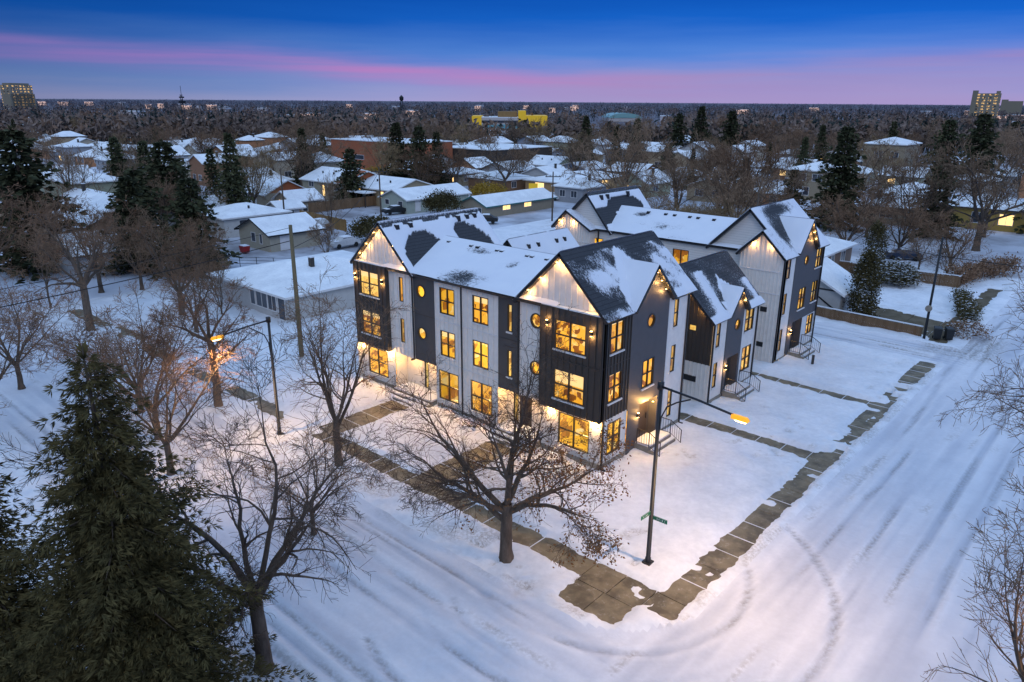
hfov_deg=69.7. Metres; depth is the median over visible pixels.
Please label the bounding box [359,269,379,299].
window
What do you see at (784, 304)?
window
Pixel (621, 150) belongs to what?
house
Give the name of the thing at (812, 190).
house
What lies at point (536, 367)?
window
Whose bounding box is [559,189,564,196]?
window
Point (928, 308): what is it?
meter box
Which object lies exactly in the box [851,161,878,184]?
house
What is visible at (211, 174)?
spruce tree
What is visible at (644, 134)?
bare tree
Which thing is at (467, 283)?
townhouse row
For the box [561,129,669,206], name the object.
bare tree
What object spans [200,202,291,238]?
house
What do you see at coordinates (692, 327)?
window
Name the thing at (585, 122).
spruce tree
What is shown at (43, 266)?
young tree
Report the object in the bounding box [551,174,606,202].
house
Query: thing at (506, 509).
street tree
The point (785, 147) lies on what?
bare tree
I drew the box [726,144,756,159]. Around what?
house
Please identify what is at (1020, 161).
bare tree
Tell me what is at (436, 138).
spruce tree
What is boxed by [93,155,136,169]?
house
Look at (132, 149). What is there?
bare tree
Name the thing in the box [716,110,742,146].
spruce tree
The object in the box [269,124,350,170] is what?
bare tree
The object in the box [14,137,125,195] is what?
bare tree
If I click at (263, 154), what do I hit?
bare tree
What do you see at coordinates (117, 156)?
spruce tree
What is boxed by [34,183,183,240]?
house
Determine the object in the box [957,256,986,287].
wooden fence
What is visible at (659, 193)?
bare tree
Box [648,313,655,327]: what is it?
window
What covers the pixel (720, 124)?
bare tree
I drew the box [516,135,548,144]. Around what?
house
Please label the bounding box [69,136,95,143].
house
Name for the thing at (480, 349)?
window
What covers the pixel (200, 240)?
bare tree
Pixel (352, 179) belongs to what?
spruce tree
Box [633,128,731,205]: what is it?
bare tree
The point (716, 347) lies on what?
window
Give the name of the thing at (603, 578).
sidewalk
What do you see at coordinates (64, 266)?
house
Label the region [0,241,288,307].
overhead wire
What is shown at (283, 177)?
house
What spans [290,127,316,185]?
spruce tree
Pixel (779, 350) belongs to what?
window
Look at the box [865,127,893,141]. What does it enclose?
bare tree
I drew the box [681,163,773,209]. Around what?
bare tree
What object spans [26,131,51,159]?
bare tree
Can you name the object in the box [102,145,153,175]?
bare tree
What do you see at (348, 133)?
bare tree
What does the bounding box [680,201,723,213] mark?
bare tree
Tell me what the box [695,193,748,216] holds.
bare tree
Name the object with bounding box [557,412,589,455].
window
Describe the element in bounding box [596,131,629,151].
bare tree
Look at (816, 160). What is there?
house
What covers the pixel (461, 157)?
bare tree
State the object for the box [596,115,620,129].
bare tree
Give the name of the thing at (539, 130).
bare tree
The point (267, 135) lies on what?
house
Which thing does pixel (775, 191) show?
house
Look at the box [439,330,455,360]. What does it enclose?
window
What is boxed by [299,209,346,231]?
wooden fence
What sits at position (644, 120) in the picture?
bare tree
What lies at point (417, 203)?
door
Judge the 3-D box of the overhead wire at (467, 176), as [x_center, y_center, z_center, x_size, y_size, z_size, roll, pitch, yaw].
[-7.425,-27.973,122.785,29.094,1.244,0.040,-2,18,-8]
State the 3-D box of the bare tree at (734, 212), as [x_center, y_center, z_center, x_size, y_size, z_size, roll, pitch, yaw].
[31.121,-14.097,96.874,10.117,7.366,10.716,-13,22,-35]
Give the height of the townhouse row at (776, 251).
12.307 m
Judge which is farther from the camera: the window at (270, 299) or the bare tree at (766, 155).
the bare tree at (766, 155)
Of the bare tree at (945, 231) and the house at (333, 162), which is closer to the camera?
the bare tree at (945, 231)
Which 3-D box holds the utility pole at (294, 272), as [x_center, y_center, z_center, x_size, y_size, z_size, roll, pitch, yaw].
[-17.080,-3.691,58.246,0.391,11.000,0.398,16,24,39]
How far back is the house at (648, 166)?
190.13 m
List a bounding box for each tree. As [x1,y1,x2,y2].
[0,124,97,284]
[0,181,106,272]
[0,185,42,254]
[0,245,27,284]
[0,279,85,389]
[0,292,53,415]
[0,319,393,675]
[0,340,317,681]
[0,462,82,681]
[7,125,60,158]
[10,119,16,129]
[10,138,58,165]
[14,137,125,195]
[16,197,128,330]
[21,221,67,307]
[23,289,239,439]
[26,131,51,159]
[30,195,154,292]
[34,131,64,153]
[42,277,195,412]
[60,318,261,475]
[68,115,102,134]
[82,205,179,289]
[90,134,160,171]
[93,173,173,277]
[102,136,131,176]
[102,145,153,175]
[105,129,153,161]
[107,170,199,241]
[108,167,180,252]
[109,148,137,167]
[121,151,203,184]
[125,212,225,314]
[133,140,154,185]
[136,115,165,129]
[137,139,208,234]
[139,119,183,144]
[141,215,231,285]
[147,276,260,406]
[148,175,242,280]
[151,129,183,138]
[152,255,229,332]
[172,128,222,155]
[175,175,226,208]
[189,127,237,156]
[202,147,224,195]
[208,133,285,203]
[210,125,237,144]
[210,146,270,200]
[212,132,253,204]
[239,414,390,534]
[251,139,292,176]
[258,131,331,186]
[266,257,417,466]
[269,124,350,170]
[274,121,308,141]
[279,116,322,137]
[280,123,315,146]
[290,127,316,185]
[305,219,338,252]
[307,170,350,223]
[317,120,372,145]
[318,133,330,154]
[327,147,366,199]
[358,133,402,175]
[361,127,386,137]
[362,126,415,163]
[363,303,634,570]
[380,122,412,177]
[391,144,440,183]
[398,125,435,183]
[407,117,442,138]
[421,118,458,143]
[422,149,479,184]
[423,141,477,187]
[424,131,450,184]
[439,120,479,144]
[466,123,503,143]
[470,134,535,187]
[499,117,535,143]
[507,142,539,173]
[521,118,553,145]
[531,117,555,132]
[543,131,602,159]
[546,124,601,170]
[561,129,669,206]
[568,116,676,190]
[574,115,598,161]
[582,122,613,138]
[584,139,594,160]
[584,172,654,202]
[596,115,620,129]
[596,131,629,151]
[603,122,627,135]
[608,125,624,165]
[611,125,632,141]
[611,166,680,210]
[623,136,639,162]
[624,118,648,163]
[626,115,660,133]
[631,113,655,130]
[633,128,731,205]
[641,153,720,210]
[649,198,693,211]
[659,142,679,170]
[664,113,689,147]
[666,199,720,215]
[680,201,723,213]
[681,148,696,189]
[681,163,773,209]
[684,133,785,215]
[687,140,791,209]
[689,105,711,141]
[689,131,812,207]
[690,141,732,171]
[692,199,742,216]
[694,161,786,216]
[695,136,748,169]
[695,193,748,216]
[697,134,748,160]
[713,118,726,141]
[715,206,746,217]
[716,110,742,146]
[733,159,757,203]
[737,166,820,218]
[747,118,784,146]
[760,135,789,156]
[764,121,816,156]
[764,142,772,171]
[767,131,796,150]
[767,140,809,167]
[779,169,809,212]
[780,152,815,174]
[787,136,825,157]
[792,136,811,165]
[801,123,872,231]
[801,132,818,147]
[807,190,901,241]
[809,124,829,161]
[812,138,836,158]
[815,137,904,201]
[815,178,911,237]
[819,139,869,166]
[824,128,837,149]
[842,249,887,318]
[853,194,957,254]
[856,135,938,187]
[857,219,890,279]
[861,129,921,157]
[862,140,968,186]
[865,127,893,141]
[866,129,903,141]
[870,146,995,241]
[885,124,1023,251]
[886,121,898,137]
[889,226,959,269]
[901,159,968,240]
[902,133,922,141]
[914,135,924,153]
[914,209,998,265]
[919,245,971,272]
[920,118,950,149]
[920,118,963,174]
[921,469,1023,681]
[924,134,938,149]
[937,262,1023,465]
[949,112,1005,179]
[958,158,1023,237]
[988,127,1023,164]
[994,123,1023,150]
[997,147,1023,190]
[999,138,1023,165]
[1005,142,1023,167]
[1007,120,1020,150]
[1012,202,1023,233]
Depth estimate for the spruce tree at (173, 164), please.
113.12 m
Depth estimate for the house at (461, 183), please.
182.30 m
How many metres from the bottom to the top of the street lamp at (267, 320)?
7.780 m
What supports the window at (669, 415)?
in the townhouse row at (467, 283)
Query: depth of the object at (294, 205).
127.40 m
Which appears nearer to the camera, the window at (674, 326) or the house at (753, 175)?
the window at (674, 326)
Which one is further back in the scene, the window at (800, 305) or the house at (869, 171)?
the house at (869, 171)
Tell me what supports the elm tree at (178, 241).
on the snowy ground at (712, 486)
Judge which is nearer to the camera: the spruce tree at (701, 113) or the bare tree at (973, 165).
the bare tree at (973, 165)
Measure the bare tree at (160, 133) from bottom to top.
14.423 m
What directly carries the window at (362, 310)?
in the townhouse row at (467, 283)
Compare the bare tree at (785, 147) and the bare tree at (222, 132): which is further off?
the bare tree at (222, 132)
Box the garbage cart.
[239,244,249,252]
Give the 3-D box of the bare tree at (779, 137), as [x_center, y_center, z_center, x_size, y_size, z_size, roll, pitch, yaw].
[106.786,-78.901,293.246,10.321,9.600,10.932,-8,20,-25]
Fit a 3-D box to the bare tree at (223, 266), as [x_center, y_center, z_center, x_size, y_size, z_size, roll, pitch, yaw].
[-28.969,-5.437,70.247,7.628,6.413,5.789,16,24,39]
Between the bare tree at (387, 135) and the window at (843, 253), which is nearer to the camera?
the window at (843, 253)
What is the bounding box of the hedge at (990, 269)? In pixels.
[940,251,1023,288]
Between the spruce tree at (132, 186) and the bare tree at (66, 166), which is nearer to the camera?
the spruce tree at (132, 186)
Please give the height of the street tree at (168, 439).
9.231 m
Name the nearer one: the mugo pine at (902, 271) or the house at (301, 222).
the mugo pine at (902, 271)
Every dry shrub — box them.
[361,375,374,388]
[421,402,456,413]
[457,417,488,430]
[550,440,571,465]
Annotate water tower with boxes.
[399,95,403,107]
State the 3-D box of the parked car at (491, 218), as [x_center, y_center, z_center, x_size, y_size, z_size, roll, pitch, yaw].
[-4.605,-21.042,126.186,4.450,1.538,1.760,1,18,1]
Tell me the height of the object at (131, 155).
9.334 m
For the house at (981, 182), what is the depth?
173.56 m
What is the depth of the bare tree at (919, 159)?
157.54 m
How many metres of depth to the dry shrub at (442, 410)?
48.69 m
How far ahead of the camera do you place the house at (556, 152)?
254.84 m
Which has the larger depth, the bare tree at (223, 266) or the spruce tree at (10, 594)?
the bare tree at (223, 266)
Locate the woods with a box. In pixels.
[0,98,1023,152]
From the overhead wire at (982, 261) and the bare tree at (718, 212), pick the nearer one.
the overhead wire at (982, 261)
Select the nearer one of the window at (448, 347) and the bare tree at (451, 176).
the window at (448, 347)
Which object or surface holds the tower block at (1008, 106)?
on the ground at (1000, 243)
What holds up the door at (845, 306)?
in the house at (833, 293)
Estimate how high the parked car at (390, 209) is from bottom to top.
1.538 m
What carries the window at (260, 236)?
in the house at (301, 222)
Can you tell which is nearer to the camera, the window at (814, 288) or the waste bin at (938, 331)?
the window at (814, 288)
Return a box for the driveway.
[857,306,942,335]
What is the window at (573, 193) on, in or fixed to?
in the house at (570, 193)
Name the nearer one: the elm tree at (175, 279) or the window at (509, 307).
the window at (509, 307)
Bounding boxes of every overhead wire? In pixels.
[0,228,287,289]
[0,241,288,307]
[295,172,378,246]
[380,170,550,176]
[760,194,937,255]
[941,256,1022,266]
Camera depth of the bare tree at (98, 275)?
78.21 m
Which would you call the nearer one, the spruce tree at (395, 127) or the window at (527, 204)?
the window at (527, 204)
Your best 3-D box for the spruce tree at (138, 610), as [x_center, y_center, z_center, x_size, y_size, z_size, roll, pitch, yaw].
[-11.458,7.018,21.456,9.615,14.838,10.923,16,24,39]
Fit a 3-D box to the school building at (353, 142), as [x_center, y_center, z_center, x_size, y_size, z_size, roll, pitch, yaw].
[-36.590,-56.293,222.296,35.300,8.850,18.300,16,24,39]
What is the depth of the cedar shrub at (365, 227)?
107.19 m
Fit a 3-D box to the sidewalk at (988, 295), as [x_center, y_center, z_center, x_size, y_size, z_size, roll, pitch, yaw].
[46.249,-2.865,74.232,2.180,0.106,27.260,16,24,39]
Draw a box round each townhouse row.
[349,207,696,471]
[551,186,830,362]
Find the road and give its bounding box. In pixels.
[0,217,1023,681]
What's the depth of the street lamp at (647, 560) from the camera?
31.24 m
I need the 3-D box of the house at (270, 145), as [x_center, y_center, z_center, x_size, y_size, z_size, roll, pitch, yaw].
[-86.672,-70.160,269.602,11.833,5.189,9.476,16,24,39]
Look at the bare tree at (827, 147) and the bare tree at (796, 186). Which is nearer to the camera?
the bare tree at (796, 186)
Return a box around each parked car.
[314,218,330,227]
[329,235,360,248]
[382,205,405,214]
[482,213,497,223]
[885,247,922,261]
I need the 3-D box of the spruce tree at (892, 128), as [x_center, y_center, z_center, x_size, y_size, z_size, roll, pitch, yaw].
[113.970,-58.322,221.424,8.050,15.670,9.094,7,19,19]
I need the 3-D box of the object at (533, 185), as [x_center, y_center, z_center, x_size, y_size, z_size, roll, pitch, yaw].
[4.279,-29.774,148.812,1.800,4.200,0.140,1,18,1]
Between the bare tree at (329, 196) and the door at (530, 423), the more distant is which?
the bare tree at (329, 196)
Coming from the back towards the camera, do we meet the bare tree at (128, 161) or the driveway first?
the bare tree at (128, 161)
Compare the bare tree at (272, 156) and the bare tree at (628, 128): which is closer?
the bare tree at (272, 156)
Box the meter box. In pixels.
[925,305,931,311]
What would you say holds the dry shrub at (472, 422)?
on the snowy ground at (712, 486)
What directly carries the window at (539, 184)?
in the house at (544, 182)
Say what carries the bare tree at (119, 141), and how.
on the ground at (1000, 243)
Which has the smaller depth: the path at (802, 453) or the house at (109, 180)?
the path at (802, 453)
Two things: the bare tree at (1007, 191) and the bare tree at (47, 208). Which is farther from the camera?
the bare tree at (1007, 191)
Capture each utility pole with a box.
[280,169,284,208]
[288,225,303,356]
[371,166,386,219]
[545,172,560,220]
[923,237,943,338]
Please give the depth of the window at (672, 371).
45.69 m
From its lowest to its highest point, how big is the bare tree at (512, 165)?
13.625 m
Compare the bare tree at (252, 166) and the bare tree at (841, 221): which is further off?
the bare tree at (252, 166)
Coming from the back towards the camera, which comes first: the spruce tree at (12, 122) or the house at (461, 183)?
the spruce tree at (12, 122)
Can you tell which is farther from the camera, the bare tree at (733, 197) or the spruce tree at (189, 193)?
the bare tree at (733, 197)
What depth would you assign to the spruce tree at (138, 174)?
95.72 m
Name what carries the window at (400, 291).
in the townhouse row at (467, 283)
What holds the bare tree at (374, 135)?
on the ground at (1000, 243)
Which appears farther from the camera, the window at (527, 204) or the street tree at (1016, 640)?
the window at (527, 204)
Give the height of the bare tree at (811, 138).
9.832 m
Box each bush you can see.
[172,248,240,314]
[939,317,993,339]
[949,284,984,323]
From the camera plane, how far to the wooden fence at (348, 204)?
141.47 m
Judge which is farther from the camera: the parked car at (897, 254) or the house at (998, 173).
the house at (998, 173)
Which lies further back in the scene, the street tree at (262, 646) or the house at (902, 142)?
the house at (902, 142)
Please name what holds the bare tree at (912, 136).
on the ground at (1000, 243)
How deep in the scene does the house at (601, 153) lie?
247.91 m
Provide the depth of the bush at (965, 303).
72.66 m
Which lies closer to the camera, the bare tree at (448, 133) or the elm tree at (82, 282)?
the elm tree at (82, 282)
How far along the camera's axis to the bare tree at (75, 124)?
308.49 m
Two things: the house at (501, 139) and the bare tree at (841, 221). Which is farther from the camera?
the house at (501, 139)
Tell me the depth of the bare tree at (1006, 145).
200.29 m
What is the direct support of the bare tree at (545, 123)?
on the ground at (1000, 243)
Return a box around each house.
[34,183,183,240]
[37,164,93,197]
[47,231,157,278]
[49,131,85,144]
[51,149,57,160]
[52,172,118,194]
[53,139,93,164]
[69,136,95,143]
[75,146,109,166]
[86,188,112,194]
[92,142,121,150]
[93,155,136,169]
[147,145,190,158]
[162,157,190,178]
[164,138,191,143]
[178,139,195,147]
[184,142,215,157]
[187,151,231,185]
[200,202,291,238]
[203,195,229,207]
[206,250,354,321]
[212,144,251,153]
[219,166,277,183]
[234,212,324,252]
[235,133,264,147]
[235,148,275,167]
[241,177,304,205]
[248,169,294,181]
[252,150,295,178]
[254,132,285,144]
[257,142,281,149]
[280,138,296,151]
[299,166,376,200]
[302,150,343,170]
[347,175,432,207]
[377,182,471,213]
[442,167,486,185]
[453,141,474,144]
[453,156,492,170]
[459,187,557,216]
[468,170,532,191]
[473,135,513,143]
[480,160,534,173]
[503,228,578,254]
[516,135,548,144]
[521,163,569,176]
[522,170,618,191]
[529,153,569,166]
[543,136,575,148]
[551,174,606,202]
[552,148,563,155]
[562,159,608,171]
[566,149,603,162]
[586,138,611,159]
[604,143,627,164]
[607,162,657,174]
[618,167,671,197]
[639,142,683,168]
[641,142,663,145]
[671,150,704,177]
[679,140,714,155]
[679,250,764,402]
[686,178,736,202]
[712,167,768,187]
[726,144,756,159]
[738,138,763,158]
[753,178,802,206]
[773,157,818,179]
[783,161,850,200]
[817,257,864,315]
[824,236,857,266]
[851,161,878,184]
[857,192,941,226]
[862,137,922,179]
[875,181,953,199]
[878,166,931,185]
[943,194,1023,233]
[953,173,1002,193]
[997,165,1023,188]
[1019,172,1023,197]
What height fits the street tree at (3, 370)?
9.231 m
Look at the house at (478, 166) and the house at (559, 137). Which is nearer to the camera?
the house at (478, 166)
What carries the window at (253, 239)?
in the house at (301, 222)
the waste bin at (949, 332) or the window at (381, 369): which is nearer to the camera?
the window at (381, 369)
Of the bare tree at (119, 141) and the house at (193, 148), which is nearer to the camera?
the bare tree at (119, 141)
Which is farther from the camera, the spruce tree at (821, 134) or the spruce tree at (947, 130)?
the spruce tree at (821, 134)
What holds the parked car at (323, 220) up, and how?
on the ground at (1000, 243)
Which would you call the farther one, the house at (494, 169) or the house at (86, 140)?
the house at (86, 140)
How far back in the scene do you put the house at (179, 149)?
202.05 m
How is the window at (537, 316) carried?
in the townhouse row at (467, 283)
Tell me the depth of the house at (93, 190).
125.67 m
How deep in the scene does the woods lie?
443.26 m
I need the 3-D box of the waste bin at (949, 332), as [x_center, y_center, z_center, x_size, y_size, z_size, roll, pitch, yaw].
[38.734,-0.640,65.168,0.680,1.129,0.840,4,19,12]
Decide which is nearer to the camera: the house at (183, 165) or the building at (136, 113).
the house at (183, 165)
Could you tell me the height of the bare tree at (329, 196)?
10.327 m
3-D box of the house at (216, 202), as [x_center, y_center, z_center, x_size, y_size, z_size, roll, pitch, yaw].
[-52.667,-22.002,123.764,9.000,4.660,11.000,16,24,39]
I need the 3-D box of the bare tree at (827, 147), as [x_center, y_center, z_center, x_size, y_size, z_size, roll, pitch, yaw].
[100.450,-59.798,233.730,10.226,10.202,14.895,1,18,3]
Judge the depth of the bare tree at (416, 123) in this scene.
298.20 m
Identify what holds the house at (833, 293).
on the snowy ground at (712, 486)
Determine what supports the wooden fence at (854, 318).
on the snowy ground at (712, 486)
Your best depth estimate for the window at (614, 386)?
41.47 m
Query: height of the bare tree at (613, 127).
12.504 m
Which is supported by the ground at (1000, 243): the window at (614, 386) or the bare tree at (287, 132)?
the bare tree at (287, 132)
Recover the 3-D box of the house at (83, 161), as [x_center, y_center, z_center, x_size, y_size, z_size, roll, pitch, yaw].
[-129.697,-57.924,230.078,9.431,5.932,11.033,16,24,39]
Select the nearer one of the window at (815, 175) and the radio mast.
the window at (815, 175)
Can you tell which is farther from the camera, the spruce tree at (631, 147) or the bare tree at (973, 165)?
the spruce tree at (631, 147)
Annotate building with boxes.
[117,111,144,117]
[330,137,452,169]
[453,143,551,161]
[472,110,546,131]
[602,112,641,121]
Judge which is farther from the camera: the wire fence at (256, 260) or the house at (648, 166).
the house at (648, 166)
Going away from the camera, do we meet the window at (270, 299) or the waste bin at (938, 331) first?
the waste bin at (938, 331)
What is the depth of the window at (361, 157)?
218.26 m
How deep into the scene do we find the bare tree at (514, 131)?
295.69 m
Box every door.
[280,235,289,250]
[414,359,423,386]
[415,200,420,211]
[520,395,531,426]
[638,401,646,433]
[725,357,729,382]
[789,322,793,345]
[843,295,854,311]
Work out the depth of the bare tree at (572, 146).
231.07 m
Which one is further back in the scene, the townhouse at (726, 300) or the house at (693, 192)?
the house at (693, 192)
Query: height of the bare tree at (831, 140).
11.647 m
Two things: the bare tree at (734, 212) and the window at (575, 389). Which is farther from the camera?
the bare tree at (734, 212)
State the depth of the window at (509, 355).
44.86 m
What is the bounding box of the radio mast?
[179,87,185,119]
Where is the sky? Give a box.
[0,0,1023,104]
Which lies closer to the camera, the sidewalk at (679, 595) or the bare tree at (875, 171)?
the sidewalk at (679, 595)
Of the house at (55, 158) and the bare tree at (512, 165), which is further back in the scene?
the house at (55, 158)
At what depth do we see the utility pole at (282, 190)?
123.50 m
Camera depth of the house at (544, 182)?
167.35 m
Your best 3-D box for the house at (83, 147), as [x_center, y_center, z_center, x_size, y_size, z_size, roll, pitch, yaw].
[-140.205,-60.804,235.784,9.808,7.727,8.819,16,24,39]
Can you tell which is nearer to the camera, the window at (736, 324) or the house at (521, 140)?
the window at (736, 324)
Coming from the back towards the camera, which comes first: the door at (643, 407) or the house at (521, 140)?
the house at (521, 140)
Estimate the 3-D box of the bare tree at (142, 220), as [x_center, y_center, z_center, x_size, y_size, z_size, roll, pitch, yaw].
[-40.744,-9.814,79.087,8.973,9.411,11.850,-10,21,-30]
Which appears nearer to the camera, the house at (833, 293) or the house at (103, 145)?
the house at (833, 293)
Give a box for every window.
[249,289,255,304]
[251,232,255,241]
[255,291,267,308]
[259,234,262,244]
[267,295,276,311]
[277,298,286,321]
[284,171,291,176]
[343,153,363,159]
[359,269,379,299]
[361,309,381,338]
[368,345,396,379]
[398,277,403,303]
[400,318,405,343]
[416,285,424,297]
[417,327,425,339]
[425,362,428,388]
[438,287,454,318]
[438,369,459,406]
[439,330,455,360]
[470,380,491,416]
[471,295,488,327]
[471,340,488,371]
[502,205,510,209]
[506,304,511,333]
[506,350,511,379]
[511,181,515,187]
[514,393,518,418]
[524,202,531,206]
[530,313,539,328]
[530,361,538,375]
[535,182,543,187]
[551,368,583,408]
[552,318,586,358]
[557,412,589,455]
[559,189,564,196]
[571,190,576,197]
[600,417,620,457]
[607,370,621,405]
[609,319,624,356]
[641,356,654,390]
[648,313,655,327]
[666,390,671,417]
[669,344,675,373]
[672,248,688,263]
[672,298,678,328]
[689,324,696,330]
[710,358,716,389]
[711,323,720,349]
[735,318,740,330]
[740,344,750,373]
[743,308,754,333]
[777,329,782,352]
[781,293,786,316]
[786,260,791,280]
[796,286,805,311]
[801,186,808,195]
[804,313,812,335]
[809,279,817,303]
[812,174,822,181]
[814,248,822,268]
[839,250,845,265]
[970,211,980,222]
[997,214,1014,225]
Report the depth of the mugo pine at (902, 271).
82.95 m
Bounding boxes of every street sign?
[641,511,650,520]
[653,515,666,524]
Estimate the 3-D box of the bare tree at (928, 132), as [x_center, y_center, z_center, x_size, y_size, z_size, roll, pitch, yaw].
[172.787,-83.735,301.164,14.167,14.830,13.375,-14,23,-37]
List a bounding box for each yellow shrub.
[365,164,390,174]
[468,180,507,195]
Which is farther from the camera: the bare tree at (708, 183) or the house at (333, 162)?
the house at (333, 162)
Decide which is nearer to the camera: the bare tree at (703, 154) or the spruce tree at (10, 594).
the spruce tree at (10, 594)
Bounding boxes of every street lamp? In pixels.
[211,316,283,435]
[642,381,749,565]
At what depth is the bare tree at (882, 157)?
164.07 m
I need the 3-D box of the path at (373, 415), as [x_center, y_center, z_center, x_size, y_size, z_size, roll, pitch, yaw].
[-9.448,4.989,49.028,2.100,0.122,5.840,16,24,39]
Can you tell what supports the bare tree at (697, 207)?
on the snowy ground at (712, 486)
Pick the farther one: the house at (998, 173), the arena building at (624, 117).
the arena building at (624, 117)
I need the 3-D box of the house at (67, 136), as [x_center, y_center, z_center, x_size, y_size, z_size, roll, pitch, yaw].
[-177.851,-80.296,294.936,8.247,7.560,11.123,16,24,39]
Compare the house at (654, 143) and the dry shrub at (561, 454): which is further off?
the house at (654, 143)
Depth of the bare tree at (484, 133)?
247.09 m
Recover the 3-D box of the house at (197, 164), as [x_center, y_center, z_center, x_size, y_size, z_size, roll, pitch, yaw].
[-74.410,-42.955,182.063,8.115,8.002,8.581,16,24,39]
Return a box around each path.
[326,400,408,431]
[425,441,509,481]
[680,412,812,458]
[752,372,869,404]
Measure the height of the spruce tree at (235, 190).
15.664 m
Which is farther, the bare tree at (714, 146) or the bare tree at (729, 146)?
the bare tree at (714, 146)
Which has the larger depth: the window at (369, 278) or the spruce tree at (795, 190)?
the spruce tree at (795, 190)
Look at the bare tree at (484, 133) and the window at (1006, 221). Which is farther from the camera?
the bare tree at (484, 133)
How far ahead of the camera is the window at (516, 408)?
46.97 m
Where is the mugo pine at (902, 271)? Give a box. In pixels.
[873,257,923,287]
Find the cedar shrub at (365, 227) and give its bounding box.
[345,213,389,239]
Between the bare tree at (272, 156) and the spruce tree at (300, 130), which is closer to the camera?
the spruce tree at (300, 130)
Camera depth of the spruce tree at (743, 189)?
150.35 m
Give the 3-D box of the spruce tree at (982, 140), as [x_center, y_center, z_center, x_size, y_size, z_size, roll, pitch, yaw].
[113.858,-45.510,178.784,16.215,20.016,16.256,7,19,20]
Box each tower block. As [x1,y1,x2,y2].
[0,83,36,111]
[969,90,1001,117]
[1000,100,1023,114]
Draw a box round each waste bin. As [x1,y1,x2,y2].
[932,326,942,338]
[942,326,955,339]
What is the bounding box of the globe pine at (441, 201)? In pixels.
[417,187,464,212]
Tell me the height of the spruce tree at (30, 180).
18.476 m
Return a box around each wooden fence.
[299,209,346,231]
[308,195,376,212]
[816,305,923,336]
[839,260,958,287]
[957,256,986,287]
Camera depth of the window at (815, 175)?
157.61 m
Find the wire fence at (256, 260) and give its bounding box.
[225,256,290,266]
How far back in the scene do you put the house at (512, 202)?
137.57 m
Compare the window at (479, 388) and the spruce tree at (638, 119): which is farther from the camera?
the spruce tree at (638, 119)
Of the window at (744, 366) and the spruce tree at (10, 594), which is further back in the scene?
the window at (744, 366)
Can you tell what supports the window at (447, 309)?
in the townhouse row at (467, 283)
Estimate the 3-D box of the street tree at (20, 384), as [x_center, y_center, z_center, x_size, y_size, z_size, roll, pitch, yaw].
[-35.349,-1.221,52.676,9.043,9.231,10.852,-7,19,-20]
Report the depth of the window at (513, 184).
168.99 m
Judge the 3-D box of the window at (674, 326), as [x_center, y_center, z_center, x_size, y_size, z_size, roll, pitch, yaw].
[9.536,-1.716,44.985,1.290,2.480,0.880,16,24,39]
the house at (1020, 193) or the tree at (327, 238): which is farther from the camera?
the house at (1020, 193)
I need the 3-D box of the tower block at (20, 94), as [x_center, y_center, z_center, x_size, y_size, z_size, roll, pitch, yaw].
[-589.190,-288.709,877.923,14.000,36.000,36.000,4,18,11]
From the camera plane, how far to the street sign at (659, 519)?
32.26 m
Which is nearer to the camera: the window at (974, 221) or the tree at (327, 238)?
the tree at (327, 238)
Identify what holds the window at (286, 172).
in the house at (283, 165)
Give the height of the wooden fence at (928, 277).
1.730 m
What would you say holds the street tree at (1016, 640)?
on the snowy ground at (712, 486)
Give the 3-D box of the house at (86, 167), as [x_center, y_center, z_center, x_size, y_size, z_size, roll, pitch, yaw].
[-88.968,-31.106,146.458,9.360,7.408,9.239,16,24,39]
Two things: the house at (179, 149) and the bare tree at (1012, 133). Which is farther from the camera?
the bare tree at (1012, 133)
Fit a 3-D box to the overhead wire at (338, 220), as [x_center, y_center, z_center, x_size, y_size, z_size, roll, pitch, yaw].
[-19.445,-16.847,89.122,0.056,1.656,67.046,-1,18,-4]
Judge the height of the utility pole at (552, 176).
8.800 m
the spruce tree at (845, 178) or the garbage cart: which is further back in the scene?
the spruce tree at (845, 178)
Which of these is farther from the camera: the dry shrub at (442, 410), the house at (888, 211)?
the house at (888, 211)
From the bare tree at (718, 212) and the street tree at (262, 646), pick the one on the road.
the street tree at (262, 646)
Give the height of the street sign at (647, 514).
0.200 m
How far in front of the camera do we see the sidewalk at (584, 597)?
30.85 m
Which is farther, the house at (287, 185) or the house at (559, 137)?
the house at (559, 137)
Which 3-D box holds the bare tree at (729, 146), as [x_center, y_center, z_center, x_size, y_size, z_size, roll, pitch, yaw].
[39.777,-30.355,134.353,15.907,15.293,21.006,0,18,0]
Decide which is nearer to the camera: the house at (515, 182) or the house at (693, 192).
the house at (693, 192)
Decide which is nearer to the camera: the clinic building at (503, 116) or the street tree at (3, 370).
the street tree at (3, 370)
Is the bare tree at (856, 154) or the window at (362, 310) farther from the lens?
the bare tree at (856, 154)
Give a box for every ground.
[0,99,1023,313]
[0,218,1023,681]
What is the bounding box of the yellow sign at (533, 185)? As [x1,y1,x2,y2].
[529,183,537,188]
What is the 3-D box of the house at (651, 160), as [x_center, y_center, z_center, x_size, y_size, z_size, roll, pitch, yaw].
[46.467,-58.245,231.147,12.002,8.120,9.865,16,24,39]
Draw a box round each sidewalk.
[70,309,655,607]
[558,579,631,623]
[643,361,934,619]
[928,288,1002,342]
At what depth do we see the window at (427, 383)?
52.22 m

